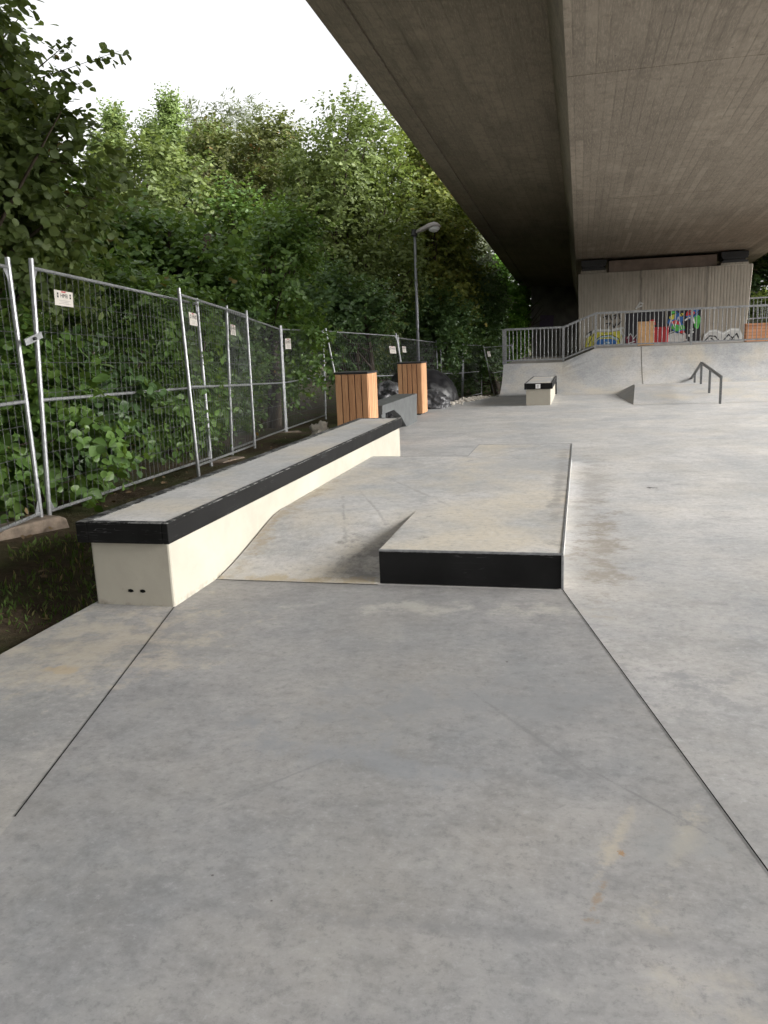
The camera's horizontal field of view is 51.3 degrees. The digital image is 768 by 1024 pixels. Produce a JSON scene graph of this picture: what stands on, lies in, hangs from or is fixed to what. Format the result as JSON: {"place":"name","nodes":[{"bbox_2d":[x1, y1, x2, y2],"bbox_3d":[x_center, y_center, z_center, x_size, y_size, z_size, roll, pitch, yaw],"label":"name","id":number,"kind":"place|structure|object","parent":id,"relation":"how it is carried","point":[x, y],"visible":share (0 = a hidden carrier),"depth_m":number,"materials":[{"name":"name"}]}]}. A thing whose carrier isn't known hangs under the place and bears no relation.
{"place":"outdoors","nodes":[
{"label":"outdoors","id":0,"kind":"place"},
{"bbox_2d":[0,318,767,653],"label":"ground","id":1,"kind":"structure","parent":0,"point":[12,636],"depth_m":6.33,"materials":[{"name":"soil"}]},
{"bbox_2d":[0,257,43,531],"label":"fence","id":2,"kind":"object","parent":1,"relation":"on","point":[6,267],"visible":0.91,"depth_m":6.13,"materials":[{"name":"metal"}]},
{"bbox_2d":[0,514,68,540],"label":"foot block","id":3,"kind":"object","parent":1,"relation":"on","point":[35,525],"depth_m":6.27,"materials":[{"name":"concrete"}]},
{"bbox_2d":[0,8,82,283],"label":"linden tree","id":4,"kind":"object","parent":1,"relation":"on","point":[25,36],"visible":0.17,"depth_m":8.84,"materials":[{"name":"green plant"}]},
{"bbox_2d":[0,532,96,632],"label":"grass","id":5,"kind":"structure","parent":1,"relation":"on","point":[55,564],"depth_m":5.17,"materials":[{"name":"green plant"}]},
{"bbox_2d":[0,164,133,343],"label":"hazel tree","id":6,"kind":"object","parent":1,"relation":"on","point":[72,319],"visible":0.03,"depth_m":12.45,"materials":[{"name":"green plant"}]},
{"bbox_2d":[0,0,148,367],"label":"linden tree","id":7,"kind":"object","parent":1,"relation":"on","point":[38,206],"visible":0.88,"depth_m":7.26,"materials":[{"name":"green plant"}]},
{"bbox_2d":[0,289,149,523],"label":"shrub","id":8,"kind":"object","parent":1,"relation":"on","point":[93,445],"visible":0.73,"depth_m":7.08,"materials":[{"name":"green plant"}]},
{"bbox_2d":[76,122,110,211],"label":"poplar tree","id":9,"kind":"object","parent":1,"relation":"on","point":[96,149],"visible":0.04,"depth_m":27.31,"materials":[{"name":"green plant"}]},
{"bbox_2d":[23,319,173,490],"bbox_3d":[-3.300,-1.103,8.587,2.494,1.909,2.539,1,12,14],"label":"shrub","id":10,"kind":"object","parent":1,"relation":"on","point":[75,458],"visible":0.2,"depth_m":8.11,"materials":[{"name":"green plant"}]},
{"bbox_2d":[88,93,145,317],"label":"poplar tree","id":11,"kind":"object","parent":1,"relation":"on","point":[106,116],"visible":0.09,"depth_m":26.61,"materials":[{"name":"green plant"}]},
{"bbox_2d":[28,258,212,514],"bbox_3d":[-2.454,-1.243,8.126,0.138,2.211,3.790,-1,12,8],"label":"fence","id":12,"kind":"object","parent":1,"relation":"on","point":[63,298],"visible":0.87,"depth_m":7.01,"materials":[{"name":"metal"}]},
{"bbox_2d":[23,332,42,345],"bbox_3d":[-2.696,-1.338,6.170,0.036,0.108,0.224,1,12,14],"label":"fence clamp","id":13,"kind":"object","parent":12,"relation":"attached to","point":[32,338],"visible":1,"depth_m":6.15,"materials":[{"name":"silver metal"}]},
{"bbox_2d":[45,101,235,352],"bbox_3d":[-6.549,-6.338,21.364,6.314,7.768,5.299,1,12,14],"label":"maple tree","id":14,"kind":"object","parent":1,"relation":"on","point":[155,187],"visible":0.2,"depth_m":19.40,"materials":[{"name":"green plant"}]},
{"bbox_2d":[48,245,234,464],"bbox_3d":[-3.086,-1.928,10.309,2.251,2.848,2.844,-5,12,-13],"label":"shrub","id":15,"kind":"object","parent":1,"relation":"on","point":[160,284],"visible":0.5,"depth_m":9.77,"materials":[{"name":"green plant"}]},
{"bbox_2d":[129,108,168,206],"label":"poplar tree","id":16,"kind":"object","parent":1,"relation":"on","point":[147,124],"visible":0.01,"depth_m":26.97,"materials":[{"name":"green plant"}]},
{"bbox_2d":[0,437,302,623],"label":"leaf litter","id":17,"kind":"object","parent":1,"relation":"on","point":[31,535],"visible":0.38,"depth_m":6.95,"materials":[{"name":"brown plant"}]},
{"bbox_2d":[139,81,213,233],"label":"poplar tree","id":18,"kind":"object","parent":1,"relation":"on","point":[169,109],"visible":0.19,"depth_m":26.27,"materials":[{"name":"green plant"}]},
{"bbox_2d":[78,181,279,373],"bbox_3d":[-3.659,-3.327,13.785,3.766,4.395,3.606,-5,12,-11],"label":"hazel tree","id":19,"kind":"object","parent":1,"relation":"on","point":[161,242],"visible":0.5,"depth_m":13.03,"materials":[{"name":"green plant"}]},
{"bbox_2d":[115,259,262,461],"bbox_3d":[-3.063,-2.163,11.614,2.590,2.835,2.323,-8,13,-25],"label":"shrub","id":20,"kind":"object","parent":1,"relation":"on","point":[226,407],"visible":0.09,"depth_m":11.55,"materials":[{"name":"green plant"}]},
{"bbox_2d":[186,115,235,253],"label":"poplar tree","id":21,"kind":"object","parent":1,"relation":"on","point":[205,156],"visible":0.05,"depth_m":26.74,"materials":[{"name":"green plant"}]},
{"bbox_2d":[177,288,255,476],"bbox_3d":[-2.071,-1.660,10.385,0.076,2.231,2.998,-1,12,4],"label":"fence","id":22,"kind":"object","parent":1,"relation":"on","point":[192,317],"visible":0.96,"depth_m":9.79,"materials":[{"name":"metal"}]},
{"bbox_2d":[130,87,324,252],"bbox_3d":[-6.449,-11.563,35.120,7.991,13.064,7.759,6,14,35],"label":"willow tree","id":23,"kind":"object","parent":1,"relation":"on","point":[231,118],"visible":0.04,"depth_m":33.14,"materials":[{"name":"green plant"}]},
{"bbox_2d":[212,456,244,462],"bbox_3d":[-2.107,-0.638,10.807,0.220,0.160,0.653,3,13,24],"label":"foot block","id":24,"kind":"object","parent":1,"relation":"on","point":[225,460],"depth_m":10.74,"materials":[{"name":"concrete"}]},
{"bbox_2d":[183,262,274,442],"bbox_3d":[-3.160,-2.618,13.470,2.774,3.063,3.003,1,12,14],"label":"shrub","id":25,"kind":"object","parent":1,"relation":"on","point":[253,314],"visible":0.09,"depth_m":13.37,"materials":[{"name":"green plant"}]},
{"bbox_2d":[223,316,280,432],"bbox_3d":[-2.996,-2.842,15.373,2.278,2.878,3.069,1,12,14],"label":"shrub","id":26,"kind":"object","parent":1,"relation":"on","point":[268,362],"visible":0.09,"depth_m":15.40,"materials":[{"name":"green plant"}]},
{"bbox_2d":[174,99,330,282],"bbox_3d":[-4.025,-8.397,27.072,6.378,9.933,6.483,1,12,14],"label":"alder tree","id":27,"kind":"object","parent":1,"relation":"on","point":[264,141],"visible":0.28,"depth_m":25.61,"materials":[{"name":"green plant"}]},
{"bbox_2d":[225,305,286,454],"bbox_3d":[-2.017,-2.130,13.121,0.116,2.260,4.235,-2,12,4],"label":"fence","id":28,"kind":"object","parent":1,"relation":"on","point":[277,381],"visible":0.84,"depth_m":12.78,"materials":[{"name":"metal"}]},
{"bbox_2d":[169,168,347,412],"bbox_3d":[-3.431,-5.933,21.918,5.387,6.608,4.200,1,12,14],"label":"maple tree","id":29,"kind":"object","parent":1,"relation":"on","point":[240,207],"visible":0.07,"depth_m":20.98,"materials":[{"name":"green plant"}]},
{"bbox_2d":[224,187,350,428],"bbox_3d":[-2.453,-3.955,16.036,3.541,4.806,3.865,1,12,14],"label":"hazel tree","id":30,"kind":"object","parent":1,"relation":"on","point":[290,243],"visible":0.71,"depth_m":15.75,"materials":[{"name":"green plant"}]},
{"bbox_2d":[251,297,327,422],"bbox_3d":[-2.634,-3.428,17.620,2.986,3.130,2.176,5,14,31],"label":"shrub","id":31,"kind":"object","parent":1,"relation":"on","point":[298,361],"visible":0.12,"depth_m":17.10,"materials":[{"name":"green plant"}]},
{"bbox_2d":[279,430,300,432],"bbox_3d":[-1.868,-1.470,15.410,0.653,0.160,0.220,-6,12,-16],"label":"foot block","id":32,"kind":"object","parent":1,"relation":"on","point":[290,431],"depth_m":15.36,"materials":[{"name":"concrete"}]},
{"bbox_2d":[42,235,540,402],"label":"woodland","id":33,"kind":"object","parent":1,"relation":"on","point":[385,370],"visible":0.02,"depth_m":47.97,"materials":[{"name":"green plant"}]},
{"bbox_2d":[281,326,326,430],"bbox_3d":[-1.628,-2.785,16.609,0.082,2.079,2.942,0,12,12],"label":"fence","id":34,"kind":"object","parent":1,"relation":"on","point":[287,343],"visible":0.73,"depth_m":15.95,"materials":[{"name":"metal"}]},
{"bbox_2d":[309,420,328,435],"bbox_3d":[-0.982,-1.265,12.448,0.405,0.344,0.391,-14,16,-43],"label":"rubble stone","id":35,"kind":"object","parent":1,"relation":"on","point":[320,426],"visible":0.3,"depth_m":12.34,"materials":[{"name":"grey stone"}]},
{"bbox_2d":[289,256,416,399],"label":"hazel tree","id":36,"kind":"object","parent":1,"relation":"on","point":[350,312],"visible":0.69,"depth_m":19.87,"materials":[{"name":"green plant"}]},
{"bbox_2d":[257,74,456,374],"bbox_3d":[-0.902,-7.609,23.872,6.151,9.242,5.604,1,12,14],"label":"maple tree","id":37,"kind":"object","parent":1,"relation":"on","point":[342,176],"visible":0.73,"depth_m":22.79,"materials":[{"name":"green plant"}]},
{"bbox_2d":[324,328,400,383],"bbox_3d":[-0.300,-3.204,18.741,0.280,2.183,3.616,4,13,27],"label":"fence","id":38,"kind":"object","parent":1,"relation":"on","point":[392,349],"visible":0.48,"depth_m":18.83,"materials":[{"name":"metal"}]},
{"bbox_2d":[0,394,767,1023],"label":"paved slab","id":39,"kind":"structure","parent":1,"relation":"on","point":[278,802],"depth_m":2.54,"materials":[{"name":"concrete"}]},
{"bbox_2d":[75,417,401,606],"bbox_3d":[-0.722,-0.291,7.071,0.552,0.524,5.780,1,12,14],"label":"grind ledge","id":40,"kind":"object","parent":39,"relation":"on","point":[175,545],"visible":0.93,"depth_m":4.85,"materials":[{"name":"beige concrete"}]},
{"bbox_2d":[334,370,377,424],"bbox_3d":[-0.367,-1.434,11.150,0.486,1.038,0.486,1,12,16],"label":"timber bin","id":41,"kind":"object","parent":39,"relation":"on","point":[356,395],"visible":0.61,"depth_m":10.91,"materials":[{"name":"brown wood"}]},
{"bbox_2d":[377,380,398,399],"bbox_3d":[0.103,-2.554,16.895,0.724,0.455,1.080,1,12,14],"label":"plastic bundle","id":42,"kind":"object","parent":39,"relation":"on","point":[387,388],"visible":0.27,"depth_m":16.55,"materials":[{"name":"grey plastic"}]},
{"bbox_2d":[385,412,392,417],"bbox_3d":[0.032,-1.354,12.395,0.317,0.459,0.673,1,12,14],"label":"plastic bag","id":43,"kind":"object","parent":39,"relation":"on","point":[388,415],"visible":0.06,"depth_m":12.29,"materials":[{"name":"black plastic"}]},
{"bbox_2d":[14,579,767,870],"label":"slab joints","id":44,"kind":"object","parent":39,"relation":"on","point":[377,584],"visible":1,"depth_m":2.83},
{"bbox_2d":[218,443,572,589],"bbox_3d":[0.535,-0.164,6.809,2.038,0.224,4.720,1,12,14],"label":"skate pad","id":45,"kind":"object","parent":39,"relation":"on","point":[490,515],"visible":0.99,"depth_m":5.31,"materials":[{"name":"concrete"}]},
{"bbox_2d":[378,394,416,426],"bbox_3d":[0.113,-1.579,12.938,0.360,0.490,2.578,1,12,14],"label":"concrete bench","id":46,"kind":"object","parent":39,"relation":"on","point":[403,407],"visible":0.56,"depth_m":13.03,"materials":[{"name":"grey concrete"}]},
{"bbox_2d":[397,361,427,414],"bbox_3d":[0.557,-2.370,15.435,0.486,1.038,0.486,1,12,16],"label":"timber bin","id":47,"kind":"object","parent":39,"relation":"on","point":[412,377],"visible":0.82,"depth_m":15.20,"materials":[{"name":"brown wood"}]},
{"bbox_2d":[391,368,457,401],"bbox_3d":[0.781,-2.864,18.322,1.840,0.921,1.737,1,12,14],"label":"covered pile","id":48,"kind":"object","parent":39,"relation":"on","point":[438,381],"visible":0.19,"depth_m":17.86,"materials":[{"name":"black plastic"}]},
{"bbox_2d":[427,389,450,408],"bbox_3d":[1.038,-2.352,16.868,0.719,0.497,0.879,1,12,14],"label":"plastic bundle","id":49,"kind":"object","parent":39,"relation":"on","point":[436,399],"visible":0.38,"depth_m":16.59,"materials":[{"name":"grey plastic"}]},
{"bbox_2d":[450,395,490,404],"bbox_3d":[1.701,-2.518,18.164,0.732,0.085,3.014,4,13,27],"label":"rubble","id":50,"kind":"object","parent":39,"relation":"on","point":[462,400],"visible":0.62,"depth_m":18.47,"materials":[{"name":"beige stone"}]},
{"bbox_2d":[524,376,556,405],"bbox_3d":[3.504,-2.703,17.754,0.565,0.482,3.075,1,12,14],"label":"grind ledge","id":51,"kind":"object","parent":39,"relation":"on","point":[541,390],"visible":0.97,"depth_m":16.35,"materials":[{"name":"beige concrete"}]},
{"bbox_2d":[617,381,767,404],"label":"funbox","id":52,"kind":"object","parent":39,"relation":"on","point":[686,393],"visible":0.89,"depth_m":16.48,"materials":[{"name":"concrete"}]},
{"bbox_2d":[690,362,722,403],"bbox_3d":[6.878,-2.880,17.261,0.048,0.704,4.806,1,12,14],"label":"grind rail","id":53,"kind":"object","parent":52,"relation":"on","point":[710,369],"visible":0.82,"depth_m":16.32,"materials":[{"name":"metal"}]},
{"bbox_2d":[397,335,437,369],"bbox_3d":[1.074,-3.961,22.928,0.134,2.169,5.543,1,12,14],"label":"fence","id":54,"kind":"object","parent":1,"relation":"on","point":[403,347],"visible":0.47,"depth_m":22.50,"materials":[{"name":"metal"}]},
{"bbox_2d":[411,222,440,360],"bbox_3d":[1.285,-5.641,23.257,0.871,5.288,0.260,1,12,14],"label":"street lamp","id":55,"kind":"object","parent":1,"relation":"on","point":[433,226],"visible":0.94,"depth_m":22.97,"materials":[{"name":"metal"}]},
{"bbox_2d":[360,107,497,372],"bbox_3d":[1.059,-8.836,28.649,5.848,9.787,7.119,1,12,14],"label":"maple tree","id":56,"kind":"object","parent":1,"relation":"on","point":[449,248],"visible":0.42,"depth_m":26.42,"materials":[{"name":"green plant"}]},
{"bbox_2d":[373,277,492,381],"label":"hazel tree","id":57,"kind":"object","parent":1,"relation":"on","point":[443,323],"visible":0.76,"depth_m":25.52,"materials":[{"name":"green plant"}]},
{"bbox_2d":[388,296,510,393],"bbox_3d":[2.504,-7.313,31.631,5.068,5.526,3.764,1,12,14],"label":"evergreen bush","id":58,"kind":"object","parent":1,"relation":"on","point":[456,385],"visible":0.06,"depth_m":30.77,"materials":[{"name":"green plant"}]},
{"bbox_2d":[440,342,462,398],"bbox_3d":[2.276,-4.654,26.659,0.102,2.117,2.438,2,13,22],"label":"fence","id":59,"kind":"object","parent":1,"relation":"on","point":[453,378],"visible":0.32,"depth_m":27.39,"materials":[{"name":"metal"}]},
{"bbox_2d":[401,208,520,382],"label":"willow tree","id":60,"kind":"object","parent":1,"relation":"on","point":[487,257],"visible":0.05,"depth_m":35.84,"materials":[{"name":"green plant"}]},
{"bbox_2d":[421,244,510,395],"bbox_3d":[2.970,-7.474,30.893,3.669,6.090,4.372,1,12,14],"label":"evergreen bush","id":61,"kind":"object","parent":1,"relation":"on","point":[490,290],"visible":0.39,"depth_m":30.20,"materials":[{"name":"green plant"}]},
{"bbox_2d":[463,344,481,396],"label":"fence","id":62,"kind":"object","parent":1,"relation":"on","point":[476,371],"visible":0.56,"depth_m":29.45,"materials":[{"name":"metal"}]},
{"bbox_2d":[483,344,512,395],"bbox_3d":[4.514,-5.322,30.188,0.408,1.978,4.218,3,13,23],"label":"fence","id":63,"kind":"object","parent":1,"relation":"on","point":[489,354],"visible":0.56,"depth_m":28.86,"materials":[{"name":"metal"}]},
{"bbox_2d":[488,253,544,377],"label":"maple tree","id":64,"kind":"object","parent":1,"relation":"on","point":[520,295],"visible":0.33,"depth_m":41.08,"materials":[{"name":"green plant"}]},
{"bbox_2d":[499,342,767,396],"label":"quarter bank","id":65,"kind":"structure","parent":1,"relation":"on","point":[605,371],"depth_m":19.44,"materials":[{"name":"concrete"}]},
{"bbox_2d":[502,304,767,363],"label":"steel railing","id":66,"kind":"object","parent":65,"relation":"on","point":[504,353],"visible":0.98,"depth_m":19.73,"materials":[{"name":"grey metal"}]},
{"bbox_2d":[531,279,756,355],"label":"bridge abutment","id":67,"kind":"object","parent":1,"relation":"on","point":[559,307],"visible":0.26,"depth_m":44.61,"materials":[{"name":"concrete"}]},
{"bbox_2d":[578,250,752,350],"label":"bridge pier","id":68,"kind":"structure","parent":1,"relation":"on","point":[671,282],"depth_m":25.75,"materials":[{"name":"concrete"}]},
{"bbox_2d":[747,287,767,322],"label":"shrub","id":69,"kind":"object","parent":1,"relation":"on","point":[765,308],"visible":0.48,"depth_m":28.56,"materials":[{"name":"green plant"}]},
{"bbox_2d":[749,253,767,319],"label":"hazel tree","id":70,"kind":"object","parent":1,"relation":"on","point":[760,274],"visible":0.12,"depth_m":32.33,"materials":[{"name":"green plant"}]},
{"bbox_2d":[0,0,767,348],"label":"sky","id":71,"kind":"structure","parent":0,"point":[281,50],"materials":[{"name":"white"}]},
{"bbox_2d":[507,341,767,363],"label":"terrace","id":72,"kind":"structure","parent":0,"point":[613,346],"depth_m":22.39,"materials":[{"name":"concrete"}]},
{"bbox_2d":[637,321,654,345],"bbox_3d":[7.350,-5.017,22.465,0.450,0.650,0.420,1,12,14],"label":"wood bin","id":73,"kind":"object","parent":72,"relation":"on","point":[640,339],"visible":0.81,"depth_m":22.28,"materials":[{"name":"orange wood"}]},
{"bbox_2d":[654,327,668,341],"bbox_3d":[8.654,-5.554,25.079,0.480,0.485,0.420,1,12,14],"label":"red box","id":74,"kind":"object","parent":72,"relation":"on","point":[660,333],"visible":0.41,"depth_m":24.88,"materials":[{"name":"metal"}]},
{"bbox_2d":[744,323,767,341],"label":"wall","id":75,"kind":"structure","parent":72,"relation":"on","point":[755,330],"depth_m":21.43,"materials":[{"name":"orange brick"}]},
{"bbox_2d":[747,296,767,318],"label":"steel railing","id":76,"kind":"object","parent":72,"relation":"on","point":[757,298],"visible":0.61,"depth_m":26.52,"materials":[{"name":"grey metal"}]},
{"bbox_3d":[1.658,-0.094,-4.169,5.398,5.464,1.300,1,12,14],"label":"bridge pier","id":77,"kind":"object","parent":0,"visible":0},
{"bbox_2d":[306,0,767,301],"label":"road bridge","id":78,"kind":"structure","parent":77,"relation":"on","point":[555,142],"depth_m":12.79,"materials":[{"name":"concrete"}]}
]}

